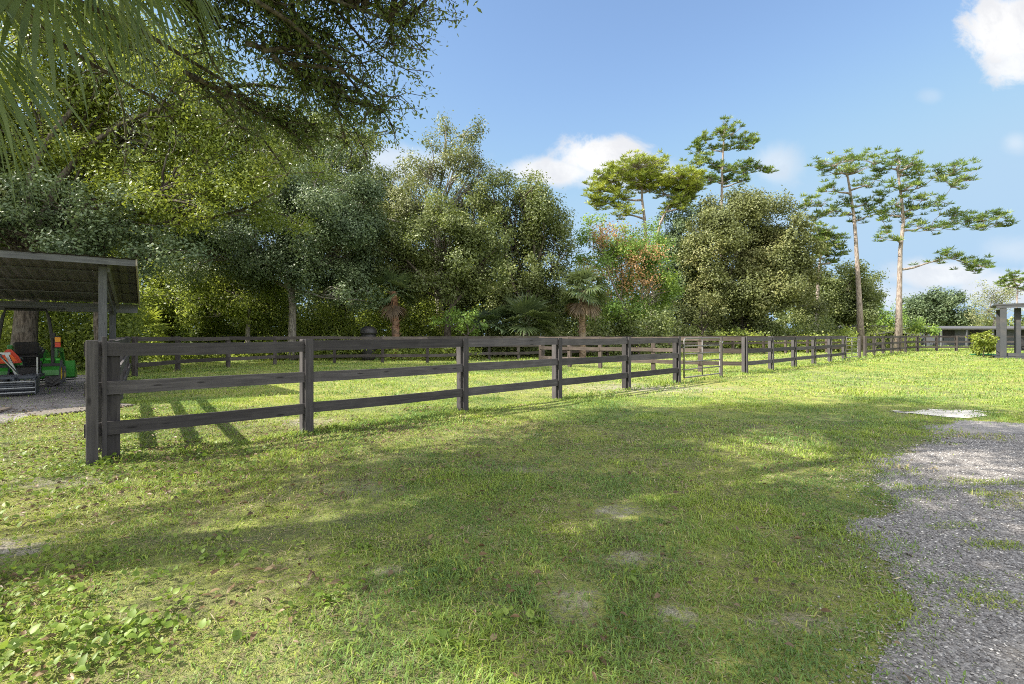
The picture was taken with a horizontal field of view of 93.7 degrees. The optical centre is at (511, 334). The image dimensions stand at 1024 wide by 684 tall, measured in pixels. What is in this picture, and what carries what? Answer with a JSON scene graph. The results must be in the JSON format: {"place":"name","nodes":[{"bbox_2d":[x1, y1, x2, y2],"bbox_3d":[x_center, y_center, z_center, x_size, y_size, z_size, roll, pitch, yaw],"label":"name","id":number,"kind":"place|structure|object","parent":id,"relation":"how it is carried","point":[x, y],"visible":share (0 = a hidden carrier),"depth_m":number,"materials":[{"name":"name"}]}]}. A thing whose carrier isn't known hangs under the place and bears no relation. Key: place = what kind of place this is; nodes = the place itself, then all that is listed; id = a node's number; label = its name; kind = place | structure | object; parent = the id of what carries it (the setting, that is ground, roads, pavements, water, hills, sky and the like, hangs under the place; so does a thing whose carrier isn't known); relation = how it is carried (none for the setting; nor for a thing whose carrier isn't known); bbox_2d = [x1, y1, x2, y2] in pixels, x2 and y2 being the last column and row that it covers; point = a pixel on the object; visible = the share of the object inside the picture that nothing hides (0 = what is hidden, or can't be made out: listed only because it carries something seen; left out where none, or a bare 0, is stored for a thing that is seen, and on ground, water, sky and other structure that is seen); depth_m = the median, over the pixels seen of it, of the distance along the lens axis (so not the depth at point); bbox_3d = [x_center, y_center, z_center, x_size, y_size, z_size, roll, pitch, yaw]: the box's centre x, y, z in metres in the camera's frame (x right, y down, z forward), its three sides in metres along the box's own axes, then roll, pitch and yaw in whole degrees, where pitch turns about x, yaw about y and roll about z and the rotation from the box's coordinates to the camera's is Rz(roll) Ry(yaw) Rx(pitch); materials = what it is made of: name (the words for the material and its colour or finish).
{"place":"outdoors","nodes":[
{"label":"outdoors","id":0,"kind":"place"},
{"bbox_2d":[0,375,85,422],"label":"yard dirt","id":1,"kind":"structure","parent":0,"point":[73,394],"depth_m":10.64,"materials":[{"name":"grey gravel"}]},
{"bbox_2d":[0,407,11,412],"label":"plank","id":2,"kind":"object","parent":1,"relation":"on","point":[5,408],"visible":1,"depth_m":9.05,"materials":[{"name":"beige wood"}]},
{"bbox_2d":[0,352,44,394],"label":"grading rake","id":3,"kind":"object","parent":1,"relation":"on","point":[14,387],"visible":1,"depth_m":11.32,"materials":[{"name":"metal"}]},
{"bbox_2d":[0,306,76,386],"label":"tractor","id":4,"kind":"object","parent":1,"relation":"on","point":[55,369],"visible":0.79,"depth_m":13.09,"materials":[{"name":"metal"}]},
{"bbox_2d":[27,403,134,415],"bbox_3d":[-8.178,1.411,9.166,0.620,0.033,1.426,0,0,25],"label":"sand patch","id":5,"kind":"object","parent":1,"relation":"on","point":[61,411],"visible":0.6,"depth_m":8.82,"materials":[{"name":"beige sand"}]},
{"bbox_2d":[0,345,1023,683],"bbox_3d":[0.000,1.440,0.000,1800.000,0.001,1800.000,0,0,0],"label":"ground","id":6,"kind":"structure","parent":0,"point":[620,511],"depth_m":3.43,"materials":[{"name":"green plant"}]},
{"bbox_2d":[0,617,14,635],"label":"strap leaf plant","id":7,"kind":"object","parent":6,"relation":"on","point":[4,622],"visible":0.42,"depth_m":2.36,"materials":[{"name":"green plant"}]},
{"bbox_2d":[0,249,139,340],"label":"open shed","id":8,"kind":"structure","parent":6,"relation":"on","point":[112,281],"depth_m":11.91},
{"bbox_2d":[0,88,165,258],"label":"oak tree","id":9,"kind":"object","parent":6,"relation":"on","point":[3,194],"visible":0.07,"depth_m":18.21,"materials":[{"name":"green plant"}]},
{"bbox_2d":[0,162,222,339],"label":"broadleaf tree","id":10,"kind":"object","parent":6,"relation":"on","point":[96,242],"visible":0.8,"depth_m":16.10,"materials":[{"name":"green plant"}]},
{"bbox_2d":[98,336,130,451],"bbox_3d":[-9.067,0.798,11.150,0.165,1.484,13.359,0,0,-38],"label":"board fence","id":11,"kind":"object","parent":6,"relation":"on","point":[125,366],"visible":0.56,"depth_m":8.19,"materials":[{"name":"brown wood"}]},
{"bbox_2d":[0,0,258,213],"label":"palm tree","id":12,"kind":"object","parent":6,"relation":"on","point":[12,9],"visible":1,"depth_m":3.53,"materials":[{"name":"green palm leaves"},{"name":"bark"}]},
{"bbox_2d":[5,100,295,342],"bbox_3d":[-23.901,-6.680,31.189,18.686,16.626,10.290,0,0,0],"label":"broadleaf tree","id":13,"kind":"object","parent":6,"relation":"on","point":[149,168],"visible":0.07,"depth_m":29.45,"materials":[{"name":"green plant"}]},
{"bbox_2d":[0,0,343,344],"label":"broadleaf tree","id":14,"kind":"object","parent":6,"relation":"on","point":[100,162],"visible":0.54,"depth_m":17.68,"materials":[{"name":"green plant"}]},
{"bbox_2d":[139,251,299,356],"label":"slender tree","id":15,"kind":"object","parent":6,"relation":"on","point":[248,309],"visible":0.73,"depth_m":27.58,"materials":[{"name":"green plant"}]},
{"bbox_2d":[0,232,484,371],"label":"undergrowth","id":16,"kind":"object","parent":6,"relation":"on","point":[72,325],"visible":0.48,"depth_m":28.93,"materials":[{"name":"green plant"}]},
{"bbox_2d":[117,307,173,336],"bbox_3d":[-18.559,-0.594,24.141,2.752,1.832,2.861,0,0,-41],"label":"fan palm clump","id":17,"kind":"object","parent":16,"relation":"on","point":[152,318],"visible":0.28,"depth_m":24.25,"materials":[{"name":"green plant"}]},
{"bbox_2d":[4,0,481,202],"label":"oak tree","id":18,"kind":"object","parent":6,"relation":"on","point":[294,30],"visible":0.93,"depth_m":7.09,"materials":[{"name":"green plant"}]},
{"bbox_2d":[148,129,392,360],"bbox_3d":[-13.011,-5.130,26.663,12.807,13.389,7.750,0,0,-15],"label":"oak tree","id":19,"kind":"object","parent":6,"relation":"on","point":[290,263],"visible":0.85,"depth_m":26.50,"materials":[{"name":"green plant"}]},
{"bbox_2d":[237,102,412,333],"bbox_3d":[-14.349,-8.161,35.798,14.683,19.489,9.747,0,0,0],"label":"oak tree","id":20,"kind":"object","parent":6,"relation":"on","point":[379,173],"visible":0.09,"depth_m":34.56,"materials":[{"name":"green plant"}]},
{"bbox_2d":[131,336,544,376],"bbox_3d":[-6.886,0.798,24.276,19.473,1.483,4.334,0,0,-40],"label":"board fence","id":21,"kind":"object","parent":6,"relation":"on","point":[177,362],"visible":0.69,"depth_m":23.48,"materials":[{"name":"brown wood"}]},
{"bbox_2d":[360,326,376,360],"bbox_3d":[-8.130,0.470,27.200,0.960,1.940,0.960,0,0,0],"label":"domed bin","id":22,"kind":"object","parent":6,"relation":"on","point":[368,331],"visible":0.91,"depth_m":26.86,"materials":[{"name":"black plastic"}]},
{"bbox_2d":[84,337,680,464],"bbox_3d":[0.098,0.780,9.910,13.342,1.520,0.272,0,0,-43],"label":"board fence","id":23,"kind":"object","parent":6,"relation":"on","point":[111,387],"visible":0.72,"depth_m":6.98,"materials":[{"name":"brown wood"}]},
{"bbox_2d":[365,266,420,359],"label":"palm tree","id":24,"kind":"object","parent":6,"relation":"on","point":[394,312],"visible":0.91,"depth_m":27.70,"materials":[{"name":"green plant"}]},
{"bbox_2d":[0,376,812,683],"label":"ground cover","id":25,"kind":"object","parent":6,"relation":"on","point":[14,644],"visible":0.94,"depth_m":2.57,"materials":[{"name":"green plant"}]},
{"bbox_2d":[373,108,501,352],"bbox_3d":[-5.802,-6.944,32.997,10.247,17.156,6.835,0,0,0],"label":"oak tree","id":26,"kind":"object","parent":6,"relation":"on","point":[398,207],"visible":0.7,"depth_m":32.63,"materials":[{"name":"green plant"}]},
{"bbox_2d":[364,182,518,353],"bbox_3d":[-4.460,-3.649,29.443,10.198,10.447,5.805,0,0,0],"label":"oak tree","id":27,"kind":"object","parent":6,"relation":"on","point":[469,241],"visible":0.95,"depth_m":28.68,"materials":[{"name":"green plant"}]},
{"bbox_2d":[428,305,487,335],"bbox_3d":[-2.953,-0.117,27.635,2.359,3.342,3.484,0,0,40],"label":"shrub","id":28,"kind":"object","parent":6,"relation":"on","point":[460,322],"visible":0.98,"depth_m":27.77,"materials":[{"name":"green plant"}]},
{"bbox_2d":[357,196,580,350],"bbox_3d":[-3.258,-4.433,36.567,18.574,12.350,7.690,0,0,0],"label":"oak tree","id":29,"kind":"object","parent":6,"relation":"on","point":[466,303],"visible":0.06,"depth_m":35.26,"materials":[{"name":"green plant"}]},
{"bbox_2d":[0,419,945,683],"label":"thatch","id":30,"kind":"object","parent":6,"relation":"on","point":[818,425],"visible":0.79,"depth_m":3.43,"materials":[{"name":"plant"}]},
{"bbox_2d":[0,404,969,683],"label":"fallen leaves","id":31,"kind":"object","parent":6,"relation":"on","point":[70,676],"visible":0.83,"depth_m":4.23,"materials":[{"name":"brown plant"}]},
{"bbox_2d":[468,301,522,335],"bbox_3d":[-0.991,-0.987,29.964,4.109,2.694,4.159,0,0,0],"label":"fan palm clump","id":32,"kind":"object","parent":6,"relation":"on","point":[493,315],"visible":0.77,"depth_m":29.60,"materials":[{"name":"green plant"}]},
{"bbox_2d":[0,395,1023,472],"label":"lawn grass","id":33,"kind":"structure","parent":6,"relation":"on","point":[604,404],"depth_m":7.21,"materials":[{"name":"green plant"}]},
{"bbox_2d":[194,206,838,356],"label":"undergrowth","id":34,"kind":"object","parent":6,"relation":"on","point":[664,326],"visible":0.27,"depth_m":34.65,"materials":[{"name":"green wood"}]},
{"bbox_2d":[488,290,561,336],"bbox_3d":[0.809,-1.204,29.989,5.115,3.469,5.027,0,0,0],"label":"fan palm clump","id":35,"kind":"object","parent":34,"relation":"on","point":[531,306],"visible":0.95,"depth_m":29.34,"materials":[{"name":"green plant"}]},
{"bbox_2d":[462,164,582,355],"bbox_3d":[0.864,-5.032,33.177,8.512,13.165,6.271,0,0,9],"label":"oak tree","id":36,"kind":"object","parent":6,"relation":"on","point":[536,218],"visible":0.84,"depth_m":32.21,"materials":[{"name":"green plant"}]},
{"bbox_2d":[557,264,614,357],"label":"palm tree","id":37,"kind":"object","parent":6,"relation":"on","point":[582,308],"visible":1,"depth_m":29.65,"materials":[{"name":"green plant"}]},
{"bbox_2d":[174,237,1023,342],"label":"woodland","id":38,"kind":"object","parent":6,"relation":"on","point":[783,316],"visible":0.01,"depth_m":63.86,"materials":[{"name":"green plant"}]},
{"bbox_2d":[581,148,674,345],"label":"pine tree","id":39,"kind":"object","parent":6,"relation":"on","point":[626,172],"visible":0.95,"depth_m":45.78,"materials":[{"name":"green plant"}]},
{"bbox_2d":[570,212,690,354],"bbox_3d":[8.601,-3.617,34.870,9.201,10.388,7.104,0,0,0],"label":"autumn tree","id":40,"kind":"object","parent":6,"relation":"on","point":[662,282],"visible":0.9,"depth_m":34.13,"materials":[{"name":"green plant"}]},
{"bbox_2d":[539,336,740,371],"bbox_3d":[4.790,0.798,20.029,8.734,1.484,0.599,0,0,34],"label":"board fence","id":41,"kind":"object","parent":6,"relation":"on","point":[653,349],"visible":0.61,"depth_m":19.33,"materials":[{"name":"brown wood"}]},
{"bbox_2d":[650,158,707,333],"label":"pine tree","id":42,"kind":"object","parent":6,"relation":"on","point":[688,185],"visible":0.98,"depth_m":44.69,"materials":[{"name":"green plant"}]},
{"bbox_2d":[653,202,714,335],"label":"evergreen tree","id":43,"kind":"object","parent":6,"relation":"on","point":[673,233],"visible":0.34,"depth_m":44.70,"materials":[{"name":"green plant"}]},
{"bbox_2d":[659,285,735,348],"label":"shrub","id":44,"kind":"object","parent":6,"relation":"on","point":[721,316],"visible":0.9,"depth_m":40.91,"materials":[{"name":"green plant"}]},
{"bbox_2d":[559,336,847,355],"bbox_3d":[15.247,0.798,34.788,26.230,1.484,0.483,0,0,-20],"label":"board fence","id":45,"kind":"object","parent":6,"relation":"on","point":[763,343],"visible":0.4,"depth_m":34.99,"materials":[{"name":"brown wood"}]},
{"bbox_2d":[719,337,722,376],"bbox_3d":[7.127,0.805,16.297,0.101,1.470,0.138,0,0,-43],"label":"gate post","id":46,"kind":"object","parent":6,"relation":"on","point":[721,339],"visible":0.67,"depth_m":16.29,"materials":[{"name":"brown wood"}]},
{"bbox_2d":[682,337,722,378],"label":"tube gate","id":47,"kind":"structure","parent":46,"relation":"attached to","point":[702,353],"depth_m":15.31,"materials":[{"name":"metal"}]},
{"bbox_2d":[684,114,779,207],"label":"pine tree","id":48,"kind":"object","parent":6,"relation":"on","point":[744,165],"visible":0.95,"depth_m":52.00,"materials":[{"name":"green plant"}]},
{"bbox_2d":[670,180,838,333],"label":"oak tree","id":49,"kind":"object","parent":6,"relation":"on","point":[772,269],"visible":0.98,"depth_m":41.28,"materials":[{"name":"green plant"}]},
{"bbox_2d":[741,336,845,372],"bbox_3d":[13.687,0.795,22.450,13.914,1.490,0.195,0,0,-43],"label":"board fence","id":50,"kind":"object","parent":6,"relation":"on","point":[771,350],"visible":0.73,"depth_m":20.95,"materials":[{"name":"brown wood"}]},
{"bbox_2d":[708,320,922,352],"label":"undergrowth","id":51,"kind":"object","parent":6,"relation":"on","point":[849,333],"visible":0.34,"depth_m":39.98,"materials":[{"name":"green plant"}]},
{"bbox_2d":[809,220,851,326],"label":"pine tree","id":52,"kind":"object","parent":6,"relation":"on","point":[823,232],"visible":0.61,"depth_m":49.39,"materials":[{"name":"green plant"}]},
{"bbox_2d":[785,259,889,335],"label":"broadleaf tree","id":53,"kind":"object","parent":6,"relation":"on","point":[840,290],"visible":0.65,"depth_m":51.85,"materials":[{"name":"green plant"}]},
{"bbox_2d":[797,145,893,349],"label":"pine tree","id":54,"kind":"object","parent":6,"relation":"on","point":[852,158],"visible":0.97,"depth_m":42.79,"materials":[{"name":"green plant"}]},
{"bbox_2d":[846,337,859,357],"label":"tube gate","id":55,"kind":"structure","parent":6,"relation":"on","point":[851,345],"depth_m":28.02,"materials":[{"name":"metal"}]},
{"bbox_2d":[858,336,860,357],"bbox_3d":[21.319,0.805,29.428,0.100,1.470,0.100,0,0,0],"label":"gate post","id":56,"kind":"object","parent":6,"relation":"on","point":[859,348],"visible":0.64,"depth_m":29.38,"materials":[{"name":"grey wood"}]},
{"bbox_2d":[863,335,906,356],"bbox_3d":[27.767,0.797,35.438,14.428,1.487,0.195,0,0,-43],"label":"board fence","id":57,"kind":"object","parent":6,"relation":"on","point":[883,343],"visible":0.91,"depth_m":34.28,"materials":[{"name":"brown wood"}]},
{"bbox_2d":[864,332,914,348],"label":"shed","id":58,"kind":"structure","parent":6,"relation":"on","point":[880,345],"depth_m":50.40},
{"bbox_2d":[869,301,911,331],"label":"broadleaf tree","id":59,"kind":"object","parent":6,"relation":"on","point":[884,320],"visible":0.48,"depth_m":60.40,"materials":[{"name":"green plant"}]},
{"bbox_2d":[905,316,941,345],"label":"shrub","id":60,"kind":"object","parent":6,"relation":"on","point":[922,327],"visible":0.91,"depth_m":51.75,"materials":[{"name":"green plant"}]},
{"bbox_2d":[892,286,984,327],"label":"broadleaf tree","id":61,"kind":"object","parent":6,"relation":"on","point":[936,307],"visible":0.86,"depth_m":77.08,"materials":[{"name":"green plant"}]},
{"bbox_2d":[871,148,1018,350],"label":"pine tree","id":62,"kind":"object","parent":6,"relation":"on","point":[921,196],"visible":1,"depth_m":41.80,"materials":[{"name":"green plant"}]},
{"bbox_2d":[893,409,1001,417],"bbox_3d":[8.036,1.432,8.803,1.995,0.001,0.969,0,0,-14],"label":"sand patch","id":63,"kind":"object","parent":6,"relation":"on","point":[949,413],"visible":0.93,"depth_m":8.73,"materials":[{"name":"beige sand"}]},
{"bbox_2d":[903,326,1023,345],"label":"stable","id":64,"kind":"structure","parent":6,"relation":"on","point":[958,330],"depth_m":62.25,"materials":[{"name":"grey wood"}]},
{"bbox_2d":[943,330,954,345],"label":"doorway","id":65,"kind":"structure","parent":64,"relation":"in","point":[945,332],"depth_m":62.18,"materials":[{"name":"grey"}]},
{"bbox_2d":[970,330,981,345],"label":"doorway","id":66,"kind":"structure","parent":64,"relation":"in","point":[974,332],"depth_m":62.18,"materials":[{"name":"grey"}]},
{"bbox_2d":[907,335,1023,350],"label":"board fence","id":67,"kind":"object","parent":6,"relation":"on","point":[936,342],"visible":0.51,"depth_m":41.79,"materials":[{"name":"brown wood"}]},
{"bbox_2d":[965,329,999,356],"bbox_3d":[30.688,0.590,31.194,5.245,1.918,1.708,0,0,-44],"label":"shrub","id":68,"kind":"object","parent":6,"relation":"on","point":[983,343],"visible":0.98,"depth_m":29.96,"materials":[{"name":"green plant"}]},
{"bbox_2d":[963,279,1023,325],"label":"feathery tree","id":69,"kind":"object","parent":6,"relation":"on","point":[989,311],"visible":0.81,"depth_m":72.77,"materials":[{"name":"grey plant"}]},
{"bbox_2d":[990,303,1023,358],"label":"open shelter","id":70,"kind":"object","parent":6,"relation":"on","point":[1001,330],"visible":0.98,"depth_m":29.13,"materials":[{"name":"grey paint"}]},
{"bbox_2d":[1021,338,1023,350],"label":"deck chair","id":71,"kind":"object","parent":70,"relation":"on","point":[1022,344],"visible":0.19,"depth_m":30.03,"materials":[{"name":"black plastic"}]},
{"bbox_2d":[993,268,1023,302],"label":"pine tree","id":72,"kind":"object","parent":6,"relation":"on","point":[1010,275],"visible":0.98,"depth_m":65.88,"materials":[{"name":"green plant"}]},
{"bbox_2d":[0,0,1023,332],"label":"sky","id":73,"kind":"structure","parent":0,"point":[563,89],"materials":[{"name":"blue"}]},
{"bbox_2d":[28,360,1023,397],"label":"lawn grass","id":74,"kind":"structure","parent":0,"point":[1009,364],"depth_m":16.16,"materials":[{"name":"green plant"}]},
{"bbox_2d":[143,345,1023,360],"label":"lawn grass","id":75,"kind":"structure","parent":0,"point":[877,355],"depth_m":30.97,"materials":[{"name":"green plant"}]},
{"bbox_2d":[839,325,887,332],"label":"pole barn","id":76,"kind":"structure","parent":0,"point":[864,327],"depth_m":56.25,"materials":[{"name":"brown wood"}]},
{"bbox_2d":[800,420,1023,683],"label":"driveway","id":77,"kind":"structure","parent":0,"point":[1003,668],"depth_m":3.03,"materials":[{"name":"grey gravel"}]}
]}

